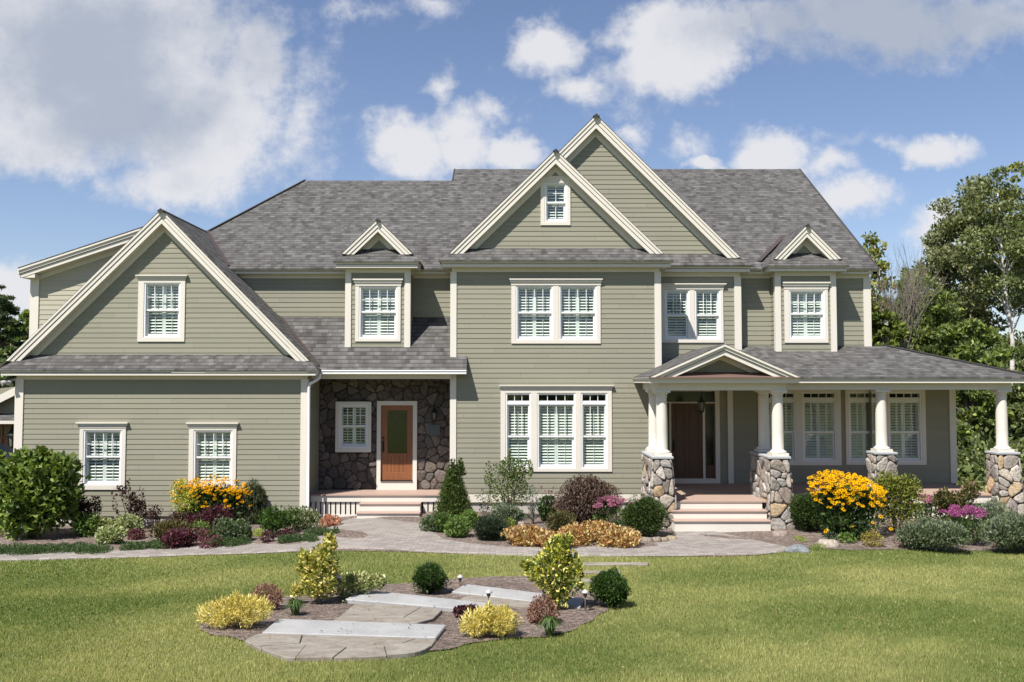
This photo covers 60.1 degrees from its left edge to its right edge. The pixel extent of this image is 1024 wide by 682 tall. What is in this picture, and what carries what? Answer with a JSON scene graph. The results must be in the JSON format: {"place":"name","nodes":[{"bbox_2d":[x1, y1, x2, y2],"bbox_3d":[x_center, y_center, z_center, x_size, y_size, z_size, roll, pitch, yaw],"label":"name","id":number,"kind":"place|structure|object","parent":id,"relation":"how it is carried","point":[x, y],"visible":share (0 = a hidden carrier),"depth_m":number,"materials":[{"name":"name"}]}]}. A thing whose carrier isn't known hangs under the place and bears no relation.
{"place":"outdoors","nodes":[
{"label":"outdoors","id":0,"kind":"place"},
{"bbox_2d":[0,517,785,560],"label":"path","id":1,"kind":"structure","parent":0,"point":[396,534],"depth_m":17.97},
{"bbox_2d":[0,477,1023,681],"bbox_3d":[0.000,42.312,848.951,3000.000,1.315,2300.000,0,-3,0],"label":"lawn ground","id":2,"kind":"structure","parent":0,"point":[628,629],"depth_m":11.26,"materials":[{"name":"green plant"}]},
{"bbox_2d":[0,387,14,448],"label":"garage building","id":3,"kind":"structure","parent":2,"relation":"on","point":[7,400],"depth_m":30.93,"materials":[{"name":"white wood"}]},
{"bbox_2d":[0,344,18,387],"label":"maple tree","id":4,"kind":"object","parent":2,"relation":"on","point":[8,350],"visible":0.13,"depth_m":35.78,"materials":[{"name":"green plant"}]},
{"bbox_2d":[0,284,25,357],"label":"tree","id":5,"kind":"object","parent":2,"relation":"on","point":[6,308],"visible":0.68,"depth_m":40.05,"materials":[{"name":"green plant"}]},
{"bbox_2d":[4,309,29,358],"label":"maple tree","id":6,"kind":"object","parent":2,"relation":"on","point":[23,318],"visible":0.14,"depth_m":43.66,"materials":[{"name":"green plant"}]},
{"bbox_2d":[199,576,608,651],"bbox_3d":[-1.220,3.638,11.928,5.656,0.250,4.207,1,-3,-26],"label":"island bed","id":7,"kind":"object","parent":2,"relation":"on","point":[451,636],"visible":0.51,"depth_m":11.71,"materials":[{"name":"brown soil"}]},
{"bbox_2d":[194,590,274,629],"bbox_3d":[-3.436,3.317,10.919,1.021,0.521,0.621,0,-3,0],"label":"gold thread cypress","id":8,"kind":"object","parent":7,"relation":"on","point":[240,607],"visible":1,"depth_m":10.86,"materials":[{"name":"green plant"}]},
{"bbox_2d":[248,582,283,610],"bbox_3d":[-3.346,3.488,12.075,0.474,0.393,0.443,0,-3,0],"label":"barberry","id":9,"kind":"object","parent":7,"relation":"on","point":[272,597],"visible":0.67,"depth_m":12.03,"materials":[{"name":"red plant"}]},
{"bbox_2d":[284,597,307,614],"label":"grass tuft","id":10,"kind":"object","parent":7,"relation":"on","point":[294,604],"visible":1,"depth_m":11.62,"materials":[{"name":"green plant"}]},
{"bbox_2d":[289,531,342,603],"bbox_3d":[-2.740,3.188,12.436,0.773,1.052,0.526,0,-3,0],"label":"golden shrub","id":11,"kind":"object","parent":7,"relation":"on","point":[312,567],"visible":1,"depth_m":12.37,"materials":[{"name":"yellow plant"}]},
{"bbox_2d":[245,634,434,661],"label":"flagstone patio","id":12,"kind":"structure","parent":7,"relation":"on","point":[291,647],"depth_m":9.81,"materials":[{"name":"beige stone"}]},
{"bbox_2d":[262,619,445,640],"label":"granite slab","id":13,"kind":"structure","parent":7,"relation":"on","point":[333,628],"depth_m":10.59,"materials":[{"name":"grey stone"}]},
{"bbox_2d":[332,569,387,597],"bbox_3d":[-2.223,3.522,12.823,0.869,0.453,0.370,0,-3,0],"label":"euonymus","id":14,"kind":"object","parent":7,"relation":"on","point":[353,582],"visible":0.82,"depth_m":12.77,"materials":[{"name":"green plant"}]},
{"bbox_2d":[334,604,441,623],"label":"flagstone patio","id":15,"kind":"structure","parent":7,"relation":"on","point":[397,614],"depth_m":11.46,"materials":[{"name":"beige stone"}]},
{"bbox_2d":[345,590,492,611],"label":"granite slab","id":16,"kind":"structure","parent":7,"relation":"on","point":[390,598],"depth_m":12.30,"materials":[{"name":"grey stone"}]},
{"bbox_2d":[411,561,452,594],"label":"boxwood","id":17,"kind":"object","parent":7,"relation":"on","point":[429,578],"visible":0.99,"depth_m":13.04,"materials":[{"name":"green plant"}]},
{"bbox_2d":[452,603,478,618],"bbox_3d":[-0.590,3.505,11.454,0.371,0.219,0.266,0,-3,0],"label":"heuchera","id":18,"kind":"object","parent":7,"relation":"on","point":[458,610],"visible":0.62,"depth_m":11.43,"materials":[{"name":"purple plant"}]},
{"bbox_2d":[458,597,522,637],"bbox_3d":[-0.268,3.271,10.443,0.799,0.496,0.468,0,-3,0],"label":"gold thread cypress","id":19,"kind":"object","parent":7,"relation":"on","point":[492,618],"visible":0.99,"depth_m":10.38,"materials":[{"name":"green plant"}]},
{"bbox_2d":[461,595,530,608],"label":"flagstone patio","id":20,"kind":"structure","parent":7,"relation":"on","point":[519,604],"depth_m":12.38,"materials":[{"name":"grey stone"}]},
{"bbox_2d":[452,584,584,608],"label":"granite slab","id":21,"kind":"structure","parent":7,"relation":"on","point":[477,590],"depth_m":12.92,"materials":[{"name":"grey stone"}]},
{"bbox_2d":[525,593,560,623],"bbox_3d":[0.404,3.382,11.180,0.432,0.414,0.411,2,-3,-36],"label":"barberry","id":22,"kind":"object","parent":7,"relation":"on","point":[536,607],"visible":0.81,"depth_m":11.12,"materials":[{"name":"red plant"}]},
{"bbox_2d":[517,531,584,609],"bbox_3d":[0.532,3.126,12.025,0.936,1.091,0.530,0,-3,0],"label":"golden shrub","id":23,"kind":"object","parent":7,"relation":"on","point":[557,547],"visible":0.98,"depth_m":11.96,"materials":[{"name":"yellow plant"}]},
{"bbox_2d":[537,615,564,635],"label":"grass tuft","id":24,"kind":"object","parent":7,"relation":"on","point":[549,623],"visible":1,"depth_m":10.44,"materials":[{"name":"green plant"}]},
{"bbox_2d":[588,565,632,608],"bbox_3d":[1.360,3.397,12.219,0.571,0.587,0.660,-2,-3,34],"label":"boxwood","id":25,"kind":"object","parent":7,"relation":"on","point":[609,588],"visible":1,"depth_m":12.08,"materials":[{"name":"green plant"}]},
{"bbox_2d":[0,511,1021,560],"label":"planting bed","id":26,"kind":"object","parent":2,"relation":"on","point":[67,535],"visible":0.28,"depth_m":19.07,"materials":[{"name":"brown soil"}]},
{"bbox_2d":[0,542,45,555],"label":"ground cover","id":27,"kind":"object","parent":26,"relation":"on","point":[15,548],"visible":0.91,"depth_m":18.19,"materials":[{"name":"green plant"}]},
{"bbox_2d":[0,445,92,540],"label":"hydrangea bush","id":28,"kind":"object","parent":26,"relation":"on","point":[40,489],"visible":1,"depth_m":19.82,"materials":[{"name":"green plant"}]},
{"bbox_2d":[21,541,112,554],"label":"ground cover","id":29,"kind":"object","parent":26,"relation":"on","point":[81,548],"visible":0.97,"depth_m":18.32,"materials":[{"name":"green plant"}]},
{"bbox_2d":[65,495,102,530],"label":"smoke bush","id":30,"kind":"object","parent":26,"relation":"on","point":[83,505],"visible":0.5,"depth_m":20.69,"materials":[{"name":"purple plant"}]},
{"bbox_2d":[70,511,101,537],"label":"shrub","id":31,"kind":"object","parent":26,"relation":"on","point":[85,524],"visible":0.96,"depth_m":20.14,"materials":[{"name":"green plant"}]},
{"bbox_2d":[94,524,127,543],"bbox_3d":[-8.775,4.243,19.359,0.711,0.471,0.610,0,-3,0],"label":"variegated mound","id":32,"kind":"object","parent":26,"relation":"on","point":[112,534],"visible":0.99,"depth_m":19.26,"materials":[{"name":"green plant"}]},
{"bbox_2d":[112,513,144,532],"bbox_3d":[-8.988,4.273,20.662,0.764,0.515,0.738,0,-3,0],"label":"variegated mound","id":33,"kind":"object","parent":26,"relation":"on","point":[132,521],"visible":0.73,"depth_m":20.56,"materials":[{"name":"green plant"}]},
{"bbox_2d":[111,478,147,520],"bbox_3d":[-9.246,3.935,21.393,0.898,1.257,0.392,0,-3,0],"label":"smoke bush","id":34,"kind":"object","parent":26,"relation":"on","point":[134,503],"visible":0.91,"depth_m":21.33,"materials":[{"name":"purple plant"}]},
{"bbox_2d":[119,539,170,550],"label":"ground cover","id":35,"kind":"object","parent":26,"relation":"on","point":[155,544],"visible":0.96,"depth_m":18.66,"materials":[{"name":"green plant"}]},
{"bbox_2d":[143,517,193,540],"bbox_3d":[-7.589,4.185,19.672,1.052,0.599,0.997,0,-3,0],"label":"spirea","id":36,"kind":"object","parent":26,"relation":"on","point":[161,529],"visible":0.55,"depth_m":19.45,"materials":[{"name":"green plant"}]},
{"bbox_2d":[160,527,209,548],"bbox_3d":[-7.070,4.215,19.002,1.009,0.466,0.707,2,-4,-41],"label":"heuchera","id":37,"kind":"object","parent":26,"relation":"on","point":[174,538],"visible":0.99,"depth_m":18.84,"materials":[{"name":"purple plant"}]},
{"bbox_2d":[169,477,202,514],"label":"shrub","id":38,"kind":"object","parent":26,"relation":"on","point":[180,494],"visible":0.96,"depth_m":21.31,"materials":[{"name":"yellow plant"}]},
{"bbox_2d":[187,503,235,533],"bbox_3d":[-7.025,4.131,20.512,1.107,0.774,0.874,0,-3,0],"label":"barberry","id":39,"kind":"object","parent":26,"relation":"on","point":[220,512],"visible":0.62,"depth_m":20.45,"materials":[{"name":"purple plant"}]},
{"bbox_2d":[169,473,254,521],"bbox_3d":[-7.320,3.921,21.760,2.197,1.325,1.387,0,-3,0],"label":"black eyed susan","id":40,"kind":"object","parent":26,"relation":"on","point":[214,492],"visible":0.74,"depth_m":21.53,"materials":[{"name":"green plant"}]},
{"bbox_2d":[210,516,238,540],"bbox_3d":[-6.221,4.100,19.185,0.615,0.654,0.548,0,-3,0],"label":"spirea","id":41,"kind":"object","parent":26,"relation":"on","point":[222,526],"visible":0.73,"depth_m":19.10,"materials":[{"name":"green plant"}]},
{"bbox_2d":[207,535,250,546],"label":"ground cover","id":42,"kind":"object","parent":26,"relation":"on","point":[229,542],"visible":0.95,"depth_m":18.80,"materials":[{"name":"green plant"}]},
{"bbox_2d":[222,518,252,541],"bbox_3d":[-5.952,4.134,19.249,0.624,0.561,0.624,0,-3,0],"label":"spirea","id":43,"kind":"object","parent":26,"relation":"on","point":[242,530],"visible":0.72,"depth_m":19.16,"materials":[{"name":"green plant"}]},
{"bbox_2d":[238,478,267,524],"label":"weeping conifer","id":44,"kind":"object","parent":26,"relation":"on","point":[253,509],"visible":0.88,"depth_m":21.61,"materials":[{"name":"green plant"}]},
{"bbox_2d":[255,504,301,534],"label":"shrub","id":45,"kind":"object","parent":26,"relation":"on","point":[272,520],"visible":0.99,"depth_m":19.66,"materials":[{"name":"green plant"}]},
{"bbox_2d":[277,532,319,542],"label":"ground cover","id":46,"kind":"object","parent":26,"relation":"on","point":[297,537],"visible":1,"depth_m":18.72,"materials":[{"name":"green plant"}]},
{"bbox_2d":[287,505,321,528],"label":"variegated shrub","id":47,"kind":"object","parent":26,"relation":"on","point":[307,515],"visible":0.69,"depth_m":20.27,"materials":[{"name":"green plant"}]},
{"bbox_2d":[304,526,339,535],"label":"ground cover","id":48,"kind":"object","parent":26,"relation":"on","point":[321,530],"visible":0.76,"depth_m":19.40,"materials":[{"name":"green plant"}]},
{"bbox_2d":[419,514,443,531],"bbox_3d":[-1.777,4.022,19.509,0.586,0.406,0.486,0,-3,0],"label":"spirea","id":49,"kind":"object","parent":26,"relation":"on","point":[429,523],"visible":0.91,"depth_m":19.45,"materials":[{"name":"green plant"}]},
{"bbox_2d":[434,510,453,531],"bbox_3d":[-1.481,3.964,19.445,0.516,0.515,0.468,0,-3,0],"label":"spirea","id":50,"kind":"object","parent":26,"relation":"on","point":[441,518],"visible":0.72,"depth_m":19.36,"materials":[{"name":"green plant"}]},
{"bbox_2d":[432,458,473,519],"bbox_3d":[-1.390,3.496,20.759,1.116,1.575,1.085,0,-3,0],"label":"dwarf spruce","id":51,"kind":"object","parent":26,"relation":"on","point":[453,495],"visible":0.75,"depth_m":20.65,"materials":[{"name":"green plant"}]},
{"bbox_2d":[443,514,472,537],"bbox_3d":[-1.142,3.938,18.808,0.650,0.509,0.600,0,-3,0],"label":"spirea","id":52,"kind":"object","parent":26,"relation":"on","point":[460,525],"visible":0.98,"depth_m":18.72,"materials":[{"name":"green plant"}]},
{"bbox_2d":[470,514,513,540],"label":"dwarf pine","id":53,"kind":"object","parent":26,"relation":"on","point":[486,527],"visible":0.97,"depth_m":18.37,"materials":[{"name":"green plant"}]},
{"bbox_2d":[487,502,527,525],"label":"dwarf pine","id":54,"kind":"object","parent":26,"relation":"on","point":[507,511],"visible":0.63,"depth_m":20.10,"materials":[{"name":"green plant"}]},
{"bbox_2d":[483,448,533,509],"bbox_3d":[-0.081,3.414,21.135,1.230,1.777,0.799,0,-3,0],"label":"beauty bush","id":55,"kind":"object","parent":26,"relation":"on","point":[512,477],"visible":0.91,"depth_m":21.11,"materials":[{"name":"green plant"}]},
{"bbox_2d":[499,523,549,546],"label":"shrub","id":56,"kind":"object","parent":26,"relation":"on","point":[524,536],"visible":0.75,"depth_m":17.84,"materials":[{"name":"orange plant"}]},
{"bbox_2d":[533,529,577,547],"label":"geranium","id":57,"kind":"object","parent":26,"relation":"on","point":[545,535],"visible":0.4,"depth_m":17.46,"materials":[{"name":"orange plant"}]},
{"bbox_2d":[545,508,576,530],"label":"shrub","id":58,"kind":"object","parent":26,"relation":"on","point":[557,520],"visible":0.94,"depth_m":19.42,"materials":[{"name":"green plant"}]},
{"bbox_2d":[558,521,599,544],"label":"shrub","id":59,"kind":"object","parent":26,"relation":"on","point":[582,534],"visible":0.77,"depth_m":17.93,"materials":[{"name":"orange plant"}]},
{"bbox_2d":[552,473,622,522],"bbox_3d":[1.724,3.658,20.377,1.638,1.222,1.369,0,-3,0],"label":"japanese maple","id":60,"kind":"object","parent":26,"relation":"on","point":[578,499],"visible":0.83,"depth_m":20.13,"materials":[{"name":"brown plant"}]},
{"bbox_2d":[581,518,621,538],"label":"shrub","id":61,"kind":"object","parent":26,"relation":"on","point":[600,525],"visible":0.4,"depth_m":18.62,"materials":[{"name":"yellow plant"}]},
{"bbox_2d":[592,495,633,525],"bbox_3d":[2.280,3.853,19.853,1.005,0.779,0.871,0,-3,0],"label":"sedum","id":62,"kind":"object","parent":26,"relation":"on","point":[619,501],"visible":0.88,"depth_m":19.83,"materials":[{"name":"pink plant"}]},
{"bbox_2d":[596,526,641,547],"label":"shrub","id":63,"kind":"object","parent":26,"relation":"on","point":[617,538],"visible":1,"depth_m":17.56,"materials":[{"name":"orange plant"}]},
{"bbox_2d":[620,493,670,536],"bbox_3d":[2.810,3.719,18.830,1.130,0.953,1.083,0,-3,0],"label":"boxwood","id":64,"kind":"object","parent":26,"relation":"on","point":[646,513],"visible":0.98,"depth_m":18.62,"materials":[{"name":"green plant"}]},
{"bbox_2d":[787,490,826,530],"bbox_3d":[6.580,3.762,19.489,1.062,0.926,1.066,0,-3,0],"label":"boxwood","id":65,"kind":"object","parent":26,"relation":"on","point":[803,508],"visible":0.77,"depth_m":19.26,"materials":[{"name":"green plant"}]},
{"bbox_2d":[807,469,892,538],"bbox_3d":[7.052,3.465,18.527,1.697,1.437,1.224,0,-3,0],"label":"black eyed susan","id":66,"kind":"object","parent":26,"relation":"on","point":[843,503],"visible":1,"depth_m":18.47,"materials":[{"name":"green plant"}]},
{"bbox_2d":[860,529,884,546],"bbox_3d":[7.232,3.949,17.737,0.471,0.388,0.448,0,-3,0],"label":"barberry","id":67,"kind":"object","parent":26,"relation":"on","point":[877,543],"visible":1,"depth_m":17.69,"materials":[{"name":"yellow plant"}]},
{"bbox_2d":[870,469,926,533],"bbox_3d":[8.399,3.501,19.206,1.239,1.424,1.021,0,-3,0],"label":"euonymus","id":68,"kind":"object","parent":26,"relation":"on","point":[902,490],"visible":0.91,"depth_m":19.09,"materials":[{"name":"green plant"}]},
{"bbox_2d":[909,493,941,521],"bbox_3d":[9.594,3.916,20.575,0.876,0.720,0.688,0,-3,0],"label":"sedum","id":69,"kind":"object","parent":26,"relation":"on","point":[927,510],"visible":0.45,"depth_m":20.47,"materials":[{"name":"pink plant"}]},
{"bbox_2d":[894,516,971,551],"bbox_3d":[8.213,3.758,17.277,1.400,0.731,0.833,-2,-3,30],"label":"catmint","id":70,"kind":"object","parent":26,"relation":"on","point":[929,532],"visible":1,"depth_m":17.12,"materials":[{"name":"green plant"}]},
{"bbox_2d":[938,504,969,528],"bbox_3d":[9.523,3.856,19.057,0.713,0.699,0.560,0,-3,0],"label":"sedum","id":71,"kind":"object","parent":26,"relation":"on","point":[951,515],"visible":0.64,"depth_m":18.96,"materials":[{"name":"pink plant"}]},
{"bbox_2d":[930,480,981,522],"bbox_3d":[10.074,3.685,20.055,1.321,1.136,0.956,0,-3,0],"label":"rhododendron","id":72,"kind":"object","parent":26,"relation":"on","point":[945,498],"visible":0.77,"depth_m":19.90,"materials":[{"name":"green plant"}]},
{"bbox_2d":[953,505,988,544],"bbox_3d":[9.295,3.730,17.867,0.709,0.838,0.517,0,-3,0],"label":"sedum","id":73,"kind":"object","parent":26,"relation":"on","point":[971,510],"visible":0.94,"depth_m":17.83,"materials":[{"name":"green plant"}]},
{"bbox_2d":[968,495,1015,528],"bbox_3d":[10.562,3.817,19.527,1.016,0.820,0.910,0,-3,0],"label":"catmint","id":74,"kind":"object","parent":26,"relation":"on","point":[993,511],"visible":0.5,"depth_m":19.41,"materials":[{"name":"green plant"}]},
{"bbox_2d":[978,510,1023,551],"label":"catmint","id":75,"kind":"object","parent":26,"relation":"on","point":[1007,531],"visible":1,"depth_m":16.95,"materials":[{"name":"green plant"}]},
{"bbox_2d":[0,113,1023,531],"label":"house","id":76,"kind":"structure","parent":2,"relation":"on","point":[596,295],"depth_m":22.60,"materials":[{"name":"green wood"}]},
{"bbox_2d":[75,422,128,489],"bbox_3d":[-10.133,2.858,22.267,1.284,1.657,0.949,0,-3,0],"label":"window","id":77,"kind":"structure","parent":76,"relation":"in","point":[102,445],"depth_m":21.93,"materials":[{"name":"white glass"}]},
{"bbox_2d":[135,275,187,341],"bbox_3d":[-8.827,-0.805,22.697,1.302,1.679,0.949,0,-3,0],"label":"window","id":78,"kind":"structure","parent":76,"relation":"in","point":[147,284],"depth_m":22.33,"materials":[{"name":"white glass"}]},
{"bbox_2d":[186,423,238,489],"bbox_3d":[-7.404,2.862,22.267,1.292,1.649,0.949,0,-3,0],"label":"window","id":79,"kind":"structure","parent":76,"relation":"in","point":[212,446],"depth_m":21.93,"materials":[{"name":"white glass"}]},
{"bbox_2d":[335,402,371,451],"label":"window","id":80,"kind":"structure","parent":76,"relation":"in","point":[352,419],"depth_m":23.25,"materials":[{"name":"white glass"}]},
{"bbox_2d":[353,279,402,340],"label":"window","id":81,"kind":"structure","parent":76,"relation":"in","point":[362,286],"depth_m":22.83,"materials":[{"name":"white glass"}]},
{"bbox_2d":[376,401,416,489],"bbox_3d":[-3.025,2.741,23.278,1.056,2.320,0.140,0,-3,0],"label":"door","id":82,"kind":"structure","parent":76,"relation":"in","point":[396,420],"depth_m":23.29,"materials":[{"name":"brown wood"}]},
{"bbox_2d":[541,180,569,224],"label":"window","id":83,"kind":"structure","parent":76,"relation":"in","point":[546,185],"depth_m":22.89,"materials":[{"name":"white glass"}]},
{"bbox_2d":[509,278,602,343],"bbox_3d":[1.119,-0.744,22.935,2.377,1.653,0.949,0,-3,0],"label":"window","id":84,"kind":"structure","parent":76,"relation":"in","point":[543,310],"depth_m":22.60,"materials":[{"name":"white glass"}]},
{"bbox_2d":[499,385,613,471],"bbox_3d":[1.130,2.229,22.797,2.907,2.178,0.949,0,-3,0],"label":"window","id":85,"kind":"structure","parent":76,"relation":"in","point":[559,428],"depth_m":22.46,"materials":[{"name":"white glass"}]},
{"bbox_2d":[667,390,719,482],"bbox_3d":[4.742,2.520,23.633,1.592,2.534,0.152,0,-3,0],"label":"door","id":86,"kind":"structure","parent":76,"relation":"in","point":[693,436],"depth_m":23.64,"materials":[{"name":"brown wood"}]},
{"bbox_2d":[661,283,726,342],"bbox_3d":[4.715,-0.717,23.684,1.842,1.557,0.949,0,-3,0],"label":"window","id":87,"kind":"structure","parent":76,"relation":"in","point":[690,312],"depth_m":23.33,"materials":[{"name":"white glass"}]},
{"bbox_2d":[758,390,841,464],"bbox_3d":[7.668,2.298,24.027,2.210,2.061,0.884,0,-3,0],"label":"window","id":88,"kind":"structure","parent":76,"relation":"in","point":[812,418],"depth_m":23.66,"materials":[{"name":"white glass"}]},
{"bbox_2d":[782,282,830,342],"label":"window","id":89,"kind":"structure","parent":76,"relation":"in","point":[791,289],"depth_m":23.17,"materials":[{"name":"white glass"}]},
{"bbox_2d":[845,390,926,464],"bbox_3d":[9.965,2.291,24.028,2.138,2.047,0.884,0,-3,0],"label":"window","id":90,"kind":"structure","parent":76,"relation":"in","point":[906,409],"depth_m":23.69,"materials":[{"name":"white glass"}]},
{"bbox_2d":[524,486,541,523],"bbox_3d":[0.484,3.787,20.407,0.395,0.959,0.378,-1,-3,19],"label":"russian sage","id":91,"kind":"object","parent":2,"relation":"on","point":[531,512],"visible":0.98,"depth_m":20.36,"materials":[{"name":"grey plant"}]},
{"bbox_2d":[582,562,648,565],"bbox_3d":[1.853,4.038,15.915,1.245,0.093,0.273,0,-3,0],"label":"stepping stone","id":92,"kind":"object","parent":2,"relation":"on","point":[615,563],"visible":0.4,"depth_m":15.89,"materials":[{"name":"grey stone"}]},
{"bbox_2d":[860,231,899,338],"bbox_3d":[14.652,0.270,35.975,1.773,9.599,1.825,2,-3,-40],"label":"maple tree","id":93,"kind":"object","parent":2,"relation":"on","point":[870,240],"visible":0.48,"depth_m":35.91,"materials":[{"name":"green plant"}]},
{"bbox_2d":[871,308,910,346],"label":"maple tree","id":94,"kind":"object","parent":2,"relation":"on","point":[899,333],"visible":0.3,"depth_m":33.55,"materials":[{"name":"green plant"}]},
{"bbox_2d":[872,239,947,349],"bbox_3d":[15.018,0.501,34.139,3.858,8.978,2.174,1,-3,-28],"label":"bare tree","id":95,"kind":"object","parent":2,"relation":"on","point":[904,306],"visible":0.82,"depth_m":34.37,"materials":[{"name":"grey plant"}]},
{"bbox_2d":[884,272,986,361],"bbox_3d":[17.562,1.080,38.011,4.699,8.181,4.721,1,-3,-29],"label":"maple tree","id":96,"kind":"object","parent":2,"relation":"on","point":[940,307],"visible":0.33,"depth_m":37.14,"materials":[{"name":"green plant"}]},
{"bbox_2d":[899,222,993,346],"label":"maple tree","id":97,"kind":"object","parent":2,"relation":"on","point":[929,241],"visible":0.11,"depth_m":43.06,"materials":[{"name":"green plant"}]},
{"bbox_2d":[907,174,1023,363],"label":"tall tree","id":98,"kind":"object","parent":2,"relation":"on","point":[952,228],"visible":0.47,"depth_m":40.35,"materials":[{"name":"green plant"}]},
{"bbox_2d":[931,314,1023,448],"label":"maple tree","id":99,"kind":"object","parent":2,"relation":"on","point":[969,339],"visible":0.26,"depth_m":34.53,"materials":[{"name":"green plant"}]},
{"bbox_2d":[951,166,1023,434],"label":"birch tree","id":100,"kind":"object","parent":2,"relation":"on","point":[1011,269],"visible":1,"depth_m":37.07,"materials":[{"name":"green plant"}]},
{"bbox_2d":[956,390,1019,476],"bbox_3d":[16.247,3.026,31.413,2.981,3.693,3.169,0,-3,0],"label":"maple tree","id":101,"kind":"object","parent":2,"relation":"on","point":[983,409],"visible":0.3,"depth_m":30.86,"materials":[{"name":"green plant"}]},
{"bbox_2d":[956,419,1023,490],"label":"undergrowth","id":102,"kind":"object","parent":2,"relation":"on","point":[976,455],"visible":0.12,"depth_m":28.10,"materials":[{"name":"green plant"}]},
{"bbox_2d":[988,334,1023,423],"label":"tree","id":103,"kind":"object","parent":2,"relation":"on","point":[1019,364],"visible":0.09,"depth_m":52.89,"materials":[{"name":"green plant"}]},
{"bbox_2d":[991,367,1023,461],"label":"maple tree","id":104,"kind":"object","parent":2,"relation":"on","point":[1016,395],"visible":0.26,"depth_m":32.01,"materials":[{"name":"green plant"}]},
{"bbox_2d":[993,161,1023,262],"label":"tall tree","id":105,"kind":"object","parent":2,"relation":"on","point":[1018,165],"visible":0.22,"depth_m":39.81,"materials":[{"name":"green plant"}]},
{"bbox_2d":[0,0,1023,372],"label":"sky","id":106,"kind":"structure","parent":0,"point":[114,113],"materials":[{"name":"blue"}]},
{"bbox_2d":[529,483,560,520],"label":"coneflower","id":107,"kind":"object","parent":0,"point":[542,509],"visible":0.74,"depth_m":20.86,"materials":[{"name":"green plant"}]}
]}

